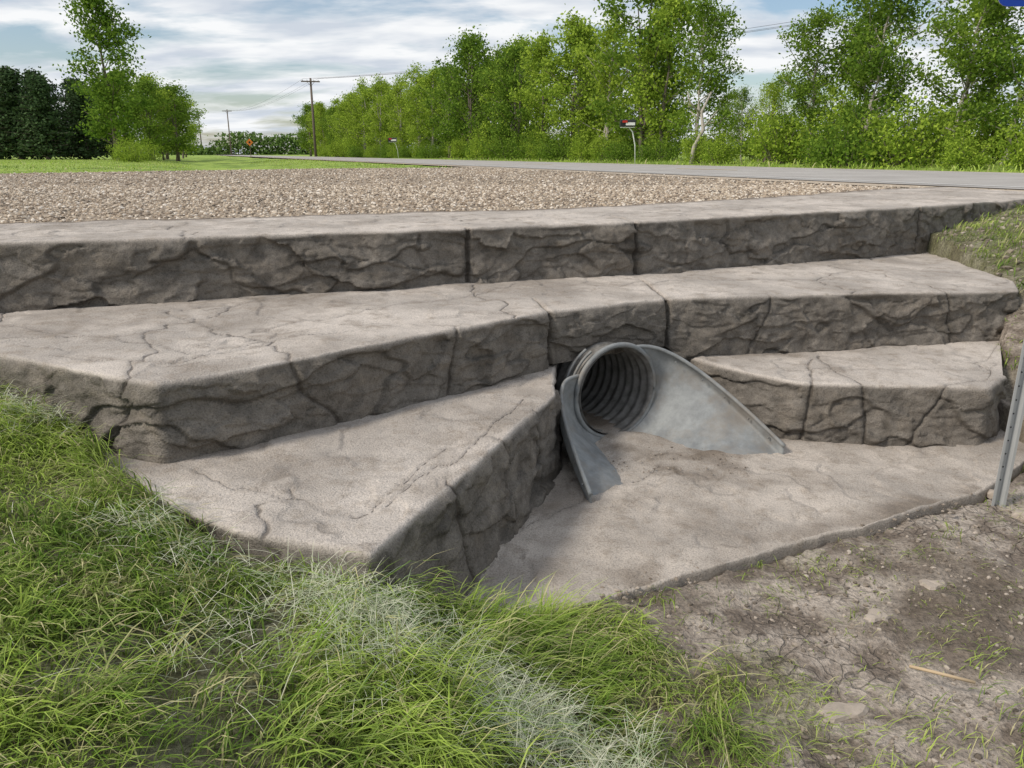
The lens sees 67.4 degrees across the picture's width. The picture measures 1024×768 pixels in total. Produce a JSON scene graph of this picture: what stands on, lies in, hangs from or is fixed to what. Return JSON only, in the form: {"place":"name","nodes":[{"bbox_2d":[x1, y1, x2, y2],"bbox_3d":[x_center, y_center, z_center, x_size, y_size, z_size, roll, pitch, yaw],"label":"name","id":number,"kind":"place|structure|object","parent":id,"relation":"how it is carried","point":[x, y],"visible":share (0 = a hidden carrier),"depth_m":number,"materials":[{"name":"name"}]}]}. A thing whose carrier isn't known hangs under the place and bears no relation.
{"place":"outdoors","nodes":[
{"label":"outdoors","id":0,"kind":"place"},
{"bbox_2d":[0,167,904,222],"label":"gravel driveway","id":1,"kind":"structure","parent":0,"point":[614,182],"depth_m":12.06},
{"bbox_2d":[0,167,871,195],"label":"gravel stones","id":2,"kind":"object","parent":1,"relation":"on","point":[265,173],"visible":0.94,"depth_m":13.65,"materials":[{"name":"gravel"}]},
{"bbox_2d":[0,184,993,222],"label":"gravel stones","id":3,"kind":"object","parent":1,"relation":"on","point":[358,204],"visible":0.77,"depth_m":8.07,"materials":[{"name":"gravel"}]},
{"bbox_2d":[0,154,1023,767],"bbox_3d":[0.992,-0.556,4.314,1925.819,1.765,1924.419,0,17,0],"label":"ground","id":4,"kind":"structure","parent":0,"point":[820,666],"depth_m":2.40,"materials":[{"name":"soil"}]},
{"bbox_2d":[0,65,62,159],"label":"pine tree","id":5,"kind":"object","parent":4,"relation":"on","point":[10,81],"visible":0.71,"depth_m":66.12,"materials":[{"name":"green plant"}]},
{"bbox_2d":[2,66,77,159],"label":"pine tree","id":6,"kind":"object","parent":4,"relation":"on","point":[27,72],"visible":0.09,"depth_m":71.22,"materials":[{"name":"green plant"}]},
{"bbox_2d":[1,74,85,159],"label":"pine tree","id":7,"kind":"object","parent":4,"relation":"on","point":[41,109],"visible":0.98,"depth_m":65.58,"materials":[{"name":"green plant"}]},
{"bbox_2d":[52,75,113,159],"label":"pine tree","id":8,"kind":"object","parent":4,"relation":"on","point":[64,83],"visible":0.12,"depth_m":71.47,"materials":[{"name":"green plant"}]},
{"bbox_2d":[50,85,124,159],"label":"pine tree","id":9,"kind":"object","parent":4,"relation":"on","point":[74,99],"visible":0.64,"depth_m":68.54,"materials":[{"name":"green plant"}]},
{"bbox_2d":[52,0,158,160],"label":"poplar tree","id":10,"kind":"object","parent":4,"relation":"on","point":[117,78],"visible":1,"depth_m":55.07,"materials":[{"name":"green plant"}]},
{"bbox_2d":[73,71,140,159],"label":"deciduous tree","id":11,"kind":"object","parent":4,"relation":"on","point":[91,78],"visible":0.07,"depth_m":71.90,"materials":[{"name":"green plant"}]},
{"bbox_2d":[105,138,145,161],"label":"shrub","id":12,"kind":"object","parent":4,"relation":"on","point":[115,149],"visible":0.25,"depth_m":53.08,"materials":[{"name":"green plant"}]},
{"bbox_2d":[112,132,151,162],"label":"shrub","id":13,"kind":"object","parent":4,"relation":"on","point":[134,155],"visible":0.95,"depth_m":51.56,"materials":[{"name":"green plant"}]},
{"bbox_2d":[98,73,184,159],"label":"deciduous tree","id":14,"kind":"object","parent":4,"relation":"on","point":[145,86],"visible":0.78,"depth_m":69.22,"materials":[{"name":"green plant"}]},
{"bbox_2d":[135,137,164,160],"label":"shrub","id":15,"kind":"object","parent":4,"relation":"on","point":[152,151],"visible":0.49,"depth_m":63.25,"materials":[{"name":"green plant"}]},
{"bbox_2d":[122,68,178,153],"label":"deciduous tree","id":16,"kind":"object","parent":4,"relation":"on","point":[162,94],"visible":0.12,"depth_m":74.74,"materials":[{"name":"green plant"}]},
{"bbox_2d":[146,79,204,160],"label":"deciduous tree","id":17,"kind":"object","parent":4,"relation":"on","point":[175,89],"visible":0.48,"depth_m":78.30,"materials":[{"name":"green plant"}]},
{"bbox_2d":[173,95,207,158],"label":"deciduous tree","id":18,"kind":"object","parent":4,"relation":"on","point":[194,127],"visible":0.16,"depth_m":107.66,"materials":[{"name":"green plant"}]},
{"bbox_2d":[0,159,448,173],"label":"meadow grass","id":19,"kind":"structure","parent":4,"relation":"on","point":[113,164],"depth_m":39.24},
{"bbox_2d":[225,109,231,154],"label":"power pole","id":20,"kind":"object","parent":4,"relation":"on","point":[229,132],"visible":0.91,"depth_m":237.57,"materials":[{"name":"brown wood"}]},
{"bbox_2d":[224,0,956,110],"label":"power lines","id":21,"kind":"object","parent":20,"relation":"attached to","point":[460,67],"visible":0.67,"depth_m":103.47,"materials":[{"name":"metal"}]},
{"bbox_2d":[290,101,315,155],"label":"deciduous tree","id":22,"kind":"object","parent":4,"relation":"on","point":[303,123],"visible":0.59,"depth_m":159.39,"materials":[{"name":"green plant"}]},
{"bbox_2d":[301,78,319,156],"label":"power pole","id":23,"kind":"object","parent":4,"relation":"on","point":[313,125],"visible":0.95,"depth_m":118.02,"materials":[{"name":"brown wood"}]},
{"bbox_2d":[304,101,330,148],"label":"deciduous tree","id":24,"kind":"object","parent":4,"relation":"on","point":[319,106],"visible":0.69,"depth_m":144.52,"materials":[{"name":"green plant"}]},
{"bbox_2d":[315,104,338,148],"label":"deciduous tree","id":25,"kind":"object","parent":4,"relation":"on","point":[323,121],"visible":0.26,"depth_m":136.47,"materials":[{"name":"green plant"}]},
{"bbox_2d":[324,101,359,147],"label":"deciduous tree","id":26,"kind":"object","parent":4,"relation":"on","point":[339,134],"visible":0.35,"depth_m":124.01,"materials":[{"name":"green plant"}]},
{"bbox_2d":[334,92,369,149],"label":"deciduous tree","id":27,"kind":"object","parent":4,"relation":"on","point":[347,115],"visible":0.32,"depth_m":114.86,"materials":[{"name":"green plant"}]},
{"bbox_2d":[332,90,371,147],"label":"deciduous tree","id":28,"kind":"object","parent":4,"relation":"on","point":[335,124],"visible":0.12,"depth_m":120.20,"materials":[{"name":"green plant"}]},
{"bbox_2d":[344,144,366,157],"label":"shrub","id":29,"kind":"object","parent":4,"relation":"on","point":[358,153],"visible":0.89,"depth_m":110.83,"materials":[{"name":"green plant"}]},
{"bbox_2d":[340,75,375,157],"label":"deciduous tree","id":30,"kind":"object","parent":4,"relation":"on","point":[360,108],"visible":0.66,"depth_m":111.59,"materials":[{"name":"green plant"}]},
{"bbox_2d":[0,382,725,767],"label":"erosion netting","id":31,"kind":"object","parent":4,"relation":"on","point":[560,708],"visible":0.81,"depth_m":1.91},
{"bbox_2d":[351,86,394,146],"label":"deciduous tree","id":32,"kind":"object","parent":4,"relation":"on","point":[368,98],"visible":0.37,"depth_m":107.63,"materials":[{"name":"green plant"}]},
{"bbox_2d":[364,72,391,148],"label":"deciduous tree","id":33,"kind":"object","parent":4,"relation":"on","point":[380,133],"visible":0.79,"depth_m":100.61,"materials":[{"name":"green plant"}]},
{"bbox_2d":[365,80,403,146],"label":"deciduous tree","id":34,"kind":"object","parent":4,"relation":"on","point":[375,98],"visible":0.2,"depth_m":103.41,"materials":[{"name":"green plant"}]},
{"bbox_2d":[377,90,416,144],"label":"deciduous tree","id":35,"kind":"object","parent":4,"relation":"on","point":[389,100],"visible":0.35,"depth_m":96.89,"materials":[{"name":"green plant"}]},
{"bbox_2d":[383,74,415,145],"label":"deciduous tree","id":36,"kind":"object","parent":4,"relation":"on","point":[398,101],"visible":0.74,"depth_m":94.16,"materials":[{"name":"green plant"}]},
{"bbox_2d":[392,142,413,157],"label":"shrub","id":37,"kind":"object","parent":4,"relation":"on","point":[404,153],"visible":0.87,"depth_m":90.29,"materials":[{"name":"green plant"}]},
{"bbox_2d":[396,62,436,150],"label":"deciduous tree","id":38,"kind":"object","parent":4,"relation":"on","point":[408,94],"visible":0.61,"depth_m":88.47,"materials":[{"name":"green plant"}]},
{"bbox_2d":[400,65,444,149],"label":"deciduous tree","id":39,"kind":"object","parent":4,"relation":"on","point":[428,83],"visible":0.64,"depth_m":84.19,"materials":[{"name":"green plant"}]},
{"bbox_2d":[416,145,443,158],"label":"shrub","id":40,"kind":"object","parent":4,"relation":"on","point":[432,154],"visible":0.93,"depth_m":78.07,"materials":[{"name":"green plant"}]},
{"bbox_2d":[0,381,868,767],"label":"grass","id":41,"kind":"structure","parent":4,"relation":"on","point":[588,665],"depth_m":1.90,"materials":[{"name":"plant"}]},
{"bbox_2d":[415,62,480,157],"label":"deciduous tree","id":42,"kind":"object","parent":4,"relation":"on","point":[440,136],"visible":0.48,"depth_m":77.72,"materials":[{"name":"green plant"}]},
{"bbox_2d":[445,134,468,158],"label":"shrub","id":43,"kind":"object","parent":4,"relation":"on","point":[456,151],"visible":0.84,"depth_m":70.64,"materials":[{"name":"green plant"}]},
{"bbox_2d":[429,24,495,146],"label":"deciduous tree","id":44,"kind":"object","parent":4,"relation":"on","point":[467,55],"visible":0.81,"depth_m":69.74,"materials":[{"name":"green plant"}]},
{"bbox_2d":[437,30,496,140],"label":"deciduous tree","id":45,"kind":"object","parent":4,"relation":"on","point":[448,87],"visible":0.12,"depth_m":73.18,"materials":[{"name":"green plant"}]},
{"bbox_2d":[462,120,495,159],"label":"shrub","id":46,"kind":"object","parent":4,"relation":"on","point":[477,151],"visible":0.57,"depth_m":64.89,"materials":[{"name":"green plant"}]},
{"bbox_2d":[464,38,528,142],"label":"deciduous tree","id":47,"kind":"object","parent":4,"relation":"on","point":[496,54],"visible":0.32,"depth_m":67.10,"materials":[{"name":"green plant"}]},
{"bbox_2d":[473,122,530,159],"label":"shrub","id":48,"kind":"object","parent":4,"relation":"on","point":[503,150],"visible":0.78,"depth_m":60.12,"materials":[{"name":"green plant"}]},
{"bbox_2d":[474,39,537,131],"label":"deciduous tree","id":49,"kind":"object","parent":4,"relation":"on","point":[486,95],"visible":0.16,"depth_m":63.91,"materials":[{"name":"green plant"}]},
{"bbox_2d":[462,35,555,144],"bbox_3d":[0.444,-22.585,61.087,6.337,9.677,6.382,10,19,29],"label":"deciduous tree","id":50,"kind":"object","parent":4,"relation":"on","point":[508,78],"visible":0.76,"depth_m":60.46,"materials":[{"name":"green plant"}]},
{"bbox_2d":[0,186,1023,616],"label":"stamped concrete steps","id":51,"kind":"structure","parent":4,"relation":"on","point":[372,392],"depth_m":3.88,"materials":[{"name":"concrete"}]},
{"bbox_2d":[493,33,558,135],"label":"deciduous tree","id":52,"kind":"object","parent":4,"relation":"on","point":[524,42],"visible":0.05,"depth_m":69.33,"materials":[{"name":"green plant"}]},
{"bbox_2d":[508,127,565,159],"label":"shrub","id":53,"kind":"object","parent":4,"relation":"on","point":[522,151],"visible":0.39,"depth_m":57.01,"materials":[{"name":"green plant"}]},
{"bbox_2d":[56,131,1018,154],"bbox_3d":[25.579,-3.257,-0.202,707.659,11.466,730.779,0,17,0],"label":"distant trees","id":54,"kind":"object","parent":4,"relation":"on","point":[241,138],"visible":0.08,"depth_m":262.44,"materials":[{"name":"green plant"}]},
{"bbox_2d":[504,24,576,145],"bbox_3d":[2.119,-21.286,56.739,5.087,9.644,5.946,8,19,25],"label":"deciduous tree","id":55,"kind":"object","parent":4,"relation":"on","point":[540,44],"visible":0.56,"depth_m":55.74,"materials":[{"name":"green plant"}]},
{"bbox_2d":[534,129,587,160],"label":"shrub","id":56,"kind":"object","parent":4,"relation":"on","point":[553,153],"visible":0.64,"depth_m":51.98,"materials":[{"name":"green plant"}]},
{"bbox_2d":[526,15,617,157],"bbox_3d":[4.343,-20.175,52.962,6.471,9.726,5.537,-7,18,-21],"label":"deciduous tree","id":57,"kind":"object","parent":4,"relation":"on","point":[560,89],"visible":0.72,"depth_m":52.65,"materials":[{"name":"green plant"}]},
{"bbox_2d":[535,6,624,156],"bbox_3d":[4.858,-21.193,54.866,7.193,10.644,5.308,-9,19,-27],"label":"deciduous tree","id":58,"kind":"object","parent":4,"relation":"on","point":[571,22],"visible":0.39,"depth_m":53.19,"materials":[{"name":"green plant"}]},
{"bbox_2d":[566,129,602,160],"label":"shrub","id":59,"kind":"object","parent":4,"relation":"on","point":[582,152],"visible":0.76,"depth_m":49.32,"materials":[{"name":"green plant"}]},
{"bbox_2d":[563,6,638,158],"bbox_3d":[5.867,-19.107,49.363,5.194,9.740,4.346,4,17,12],"label":"deciduous tree","id":60,"kind":"object","parent":4,"relation":"on","point":[603,82],"visible":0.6,"depth_m":48.91,"materials":[{"name":"green plant"}]},
{"bbox_2d":[585,128,625,160],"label":"shrub","id":61,"kind":"object","parent":4,"relation":"on","point":[594,150],"visible":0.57,"depth_m":47.05,"materials":[{"name":"green plant"}]},
{"bbox_2d":[594,136,641,161],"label":"shrub","id":62,"kind":"object","parent":4,"relation":"on","point":[619,153],"visible":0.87,"depth_m":44.90,"materials":[{"name":"green plant"}]},
{"bbox_2d":[619,120,635,163],"bbox_3d":[5.810,-11.995,38.455,0.870,2.361,0.415,0,17,0],"label":"mailbox","id":63,"kind":"object","parent":4,"relation":"on","point":[629,124],"visible":0.94,"depth_m":38.04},
{"bbox_2d":[599,47,685,142],"bbox_3d":[9.266,-20.368,55.359,5.881,8.618,6.105,-7,18,-21],"label":"deciduous tree","id":64,"kind":"object","parent":4,"relation":"on","point":[627,78],"visible":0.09,"depth_m":55.15,"materials":[{"name":"green plant"}]},
{"bbox_2d":[629,135,682,161],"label":"shrub","id":65,"kind":"object","parent":4,"relation":"on","point":[665,154],"visible":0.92,"depth_m":42.55,"materials":[{"name":"green plant"}]},
{"bbox_2d":[630,125,689,158],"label":"shrub","id":66,"kind":"object","parent":4,"relation":"on","point":[682,133],"visible":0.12,"depth_m":47.20,"materials":[{"name":"green plant"}]},
{"bbox_2d":[585,0,735,156],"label":"deciduous tree","id":67,"kind":"object","parent":4,"relation":"on","point":[615,115],"visible":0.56,"depth_m":45.22,"materials":[{"name":"green plant"}]},
{"bbox_2d":[617,0,713,154],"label":"deciduous tree","id":68,"kind":"object","parent":4,"relation":"on","point":[678,16],"visible":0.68,"depth_m":43.66,"materials":[{"name":"green plant"}]},
{"bbox_2d":[555,342,785,502],"bbox_3d":[-1.060,-0.777,7.014,1.440,0.652,8.026,-9,19,-28],"label":"culvert pipe","id":69,"kind":"object","parent":4,"relation":"on","point":[662,398],"visible":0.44,"depth_m":4.19,"materials":[{"name":"metal"}]},
{"bbox_2d":[642,62,698,139],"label":"deciduous tree","id":70,"kind":"object","parent":4,"relation":"on","point":[688,87],"visible":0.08,"depth_m":49.59,"materials":[{"name":"green plant"}]},
{"bbox_2d":[687,92,717,163],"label":"dead tree","id":71,"kind":"object","parent":4,"relation":"on","point":[702,125],"visible":0.9,"depth_m":36.86,"materials":[{"name":"wood"}]},
{"bbox_2d":[674,126,732,163],"bbox_3d":[9.370,-11.777,37.669,2.767,2.176,2.604,3,17,9],"label":"shrub","id":72,"kind":"object","parent":4,"relation":"on","point":[688,144],"visible":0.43,"depth_m":37.47,"materials":[{"name":"green plant"}]},
{"bbox_2d":[659,0,753,160],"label":"deciduous tree","id":73,"kind":"object","parent":4,"relation":"on","point":[713,18],"visible":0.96,"depth_m":40.59,"materials":[{"name":"green plant"}]},
{"bbox_2d":[681,123,740,159],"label":"shrub","id":74,"kind":"object","parent":4,"relation":"on","point":[716,135],"visible":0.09,"depth_m":45.03,"materials":[{"name":"green plant"}]},
{"bbox_2d":[695,126,742,164],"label":"shrub","id":75,"kind":"object","parent":4,"relation":"on","point":[724,154],"visible":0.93,"depth_m":35.67,"materials":[{"name":"green plant"}]},
{"bbox_2d":[704,90,739,143],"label":"deciduous tree","id":76,"kind":"object","parent":4,"relation":"on","point":[721,102],"visible":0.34,"depth_m":45.71,"materials":[{"name":"green plant"}]},
{"bbox_2d":[436,156,1023,172],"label":"meadow grass","id":77,"kind":"structure","parent":4,"relation":"on","point":[767,163],"depth_m":32.09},
{"bbox_2d":[719,83,758,160],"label":"deciduous tree","id":78,"kind":"object","parent":4,"relation":"on","point":[743,95],"visible":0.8,"depth_m":38.37,"materials":[{"name":"green plant"}]},
{"bbox_2d":[723,103,772,160],"bbox_3d":[13.512,-13.410,41.245,3.777,3.273,3.903,-12,21,-35],"label":"shrub","id":79,"kind":"object","parent":4,"relation":"on","point":[745,152],"visible":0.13,"depth_m":41.64,"materials":[{"name":"green plant"}]},
{"bbox_2d":[732,68,800,161],"bbox_3d":[11.654,-12.259,35.365,2.930,4.420,2.933,-4,17,-14],"label":"deciduous tree","id":80,"kind":"object","parent":4,"relation":"on","point":[774,94],"visible":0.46,"depth_m":35.03,"materials":[{"name":"green plant"}]},
{"bbox_2d":[559,493,973,614],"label":"soil clods","id":81,"kind":"object","parent":4,"relation":"on","point":[689,580],"visible":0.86,"depth_m":2.83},
{"bbox_2d":[732,97,819,164],"bbox_3d":[11.534,-10.801,33.036,3.500,3.033,3.616,-2,17,-7],"label":"shrub","id":82,"kind":"object","parent":4,"relation":"on","point":[775,148],"visible":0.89,"depth_m":32.97,"materials":[{"name":"green plant"}]},
{"bbox_2d":[544,489,1023,722],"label":"flat stones","id":83,"kind":"object","parent":4,"relation":"on","point":[856,710],"visible":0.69,"depth_m":2.24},
{"bbox_2d":[553,384,1023,767],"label":"soil clods","id":84,"kind":"object","parent":4,"relation":"on","point":[978,756],"visible":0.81,"depth_m":2.56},
{"bbox_2d":[756,0,852,160],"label":"deciduous tree","id":85,"kind":"object","parent":4,"relation":"on","point":[802,89],"visible":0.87,"depth_m":31.97,"materials":[{"name":"green plant"}]},
{"bbox_2d":[590,466,1023,767],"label":"grass","id":86,"kind":"structure","parent":4,"relation":"on","point":[933,709],"depth_m":2.25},
{"bbox_2d":[789,70,836,137],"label":"deciduous tree","id":87,"kind":"object","parent":4,"relation":"on","point":[808,102],"visible":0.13,"depth_m":39.78,"materials":[{"name":"green plant"}]},
{"bbox_2d":[789,90,886,164],"bbox_3d":[13.271,-10.119,30.592,3.595,3.115,3.714,-7,18,-23],"label":"shrub","id":88,"kind":"object","parent":4,"relation":"on","point":[829,119],"visible":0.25,"depth_m":30.49,"materials":[{"name":"green plant"}]},
{"bbox_2d":[784,104,919,167],"bbox_3d":[12.882,-9.208,28.815,4.623,2.554,4.564,15,22,41],"label":"shrub","id":89,"kind":"object","parent":4,"relation":"on","point":[837,154],"visible":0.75,"depth_m":28.68,"materials":[{"name":"green plant"}]},
{"bbox_2d":[791,0,927,140],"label":"deciduous tree","id":90,"kind":"object","parent":4,"relation":"on","point":[862,89],"visible":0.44,"depth_m":31.04,"materials":[{"name":"green plant"}]},
{"bbox_2d":[815,24,907,132],"bbox_3d":[16.485,-13.592,36.065,4.172,6.645,4.019,-12,20,-35],"label":"deciduous tree","id":91,"kind":"object","parent":4,"relation":"on","point":[835,88],"visible":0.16,"depth_m":35.69,"materials":[{"name":"green plant"}]},
{"bbox_2d":[823,0,966,152],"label":"deciduous tree","id":92,"kind":"object","parent":4,"relation":"on","point":[878,54],"visible":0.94,"depth_m":28.81,"materials":[{"name":"green plant"}]},
{"bbox_2d":[852,76,974,167],"bbox_3d":[13.925,-9.072,27.070,4.103,3.227,3.861,-10,19,-30],"label":"shrub","id":93,"kind":"object","parent":4,"relation":"on","point":[914,148],"visible":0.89,"depth_m":26.56,"materials":[{"name":"green plant"}]},
{"bbox_2d":[873,90,962,163],"bbox_3d":[17.018,-10.904,32.472,4.511,3.548,4.245,3,17,8],"label":"shrub","id":94,"kind":"object","parent":4,"relation":"on","point":[914,119],"visible":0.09,"depth_m":32.31,"materials":[{"name":"green plant"}]},
{"bbox_2d":[909,665,975,683],"bbox_3d":[1.262,0.853,2.255,0.172,0.019,0.021,9,19,27],"label":"wood stick","id":95,"kind":"object","parent":4,"relation":"on","point":[942,674],"visible":1,"depth_m":2.25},
{"bbox_2d":[907,0,1023,140],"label":"deciduous tree","id":96,"kind":"object","parent":4,"relation":"on","point":[941,50],"visible":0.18,"depth_m":31.68,"materials":[{"name":"green plant"}]},
{"bbox_2d":[911,0,1023,160],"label":"deciduous tree","id":97,"kind":"object","parent":4,"relation":"on","point":[967,69],"visible":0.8,"depth_m":26.50,"materials":[{"name":"green plant"}]},
{"bbox_2d":[932,114,1002,170],"bbox_3d":[14.694,-7.699,24.706,2.217,1.853,2.356,1,17,3],"label":"shrub","id":98,"kind":"object","parent":4,"relation":"on","point":[956,155],"visible":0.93,"depth_m":24.48,"materials":[{"name":"green plant"}]},
{"bbox_2d":[932,78,1023,163],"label":"shrub","id":99,"kind":"object","parent":4,"relation":"on","point":[990,133],"visible":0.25,"depth_m":28.62,"materials":[{"name":"green plant"}]},
{"bbox_2d":[943,3,1023,163],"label":"deciduous tree","id":100,"kind":"object","parent":4,"relation":"on","point":[1010,65],"visible":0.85,"depth_m":25.73,"materials":[{"name":"green plant"}]},
{"bbox_2d":[943,209,1023,313],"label":"soil clods","id":101,"kind":"object","parent":4,"relation":"on","point":[990,240],"visible":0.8,"depth_m":6.32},
{"bbox_2d":[981,115,1023,170],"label":"shrub","id":102,"kind":"object","parent":4,"relation":"on","point":[1018,156],"visible":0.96,"depth_m":23.14,"materials":[{"name":"green plant"}]},
{"bbox_2d":[991,0,1023,506],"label":"road sign","id":103,"kind":"object","parent":4,"relation":"on","point":[1009,450],"visible":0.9,"depth_m":3.42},
{"bbox_2d":[0,0,1023,153],"label":"sky","id":104,"kind":"structure","parent":0,"point":[235,55],"materials":[{"name":"white"}]},
{"bbox_2d":[224,155,1023,191],"bbox_3d":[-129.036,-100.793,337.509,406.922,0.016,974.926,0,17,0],"label":"road","id":105,"kind":"structure","parent":0,"point":[962,179],"depth_m":18.74,"materials":[{"name":"asphalt"}]},
{"bbox_2d":[933,202,1023,370],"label":"grass","id":106,"kind":"structure","parent":0,"point":[1020,236],"depth_m":6.35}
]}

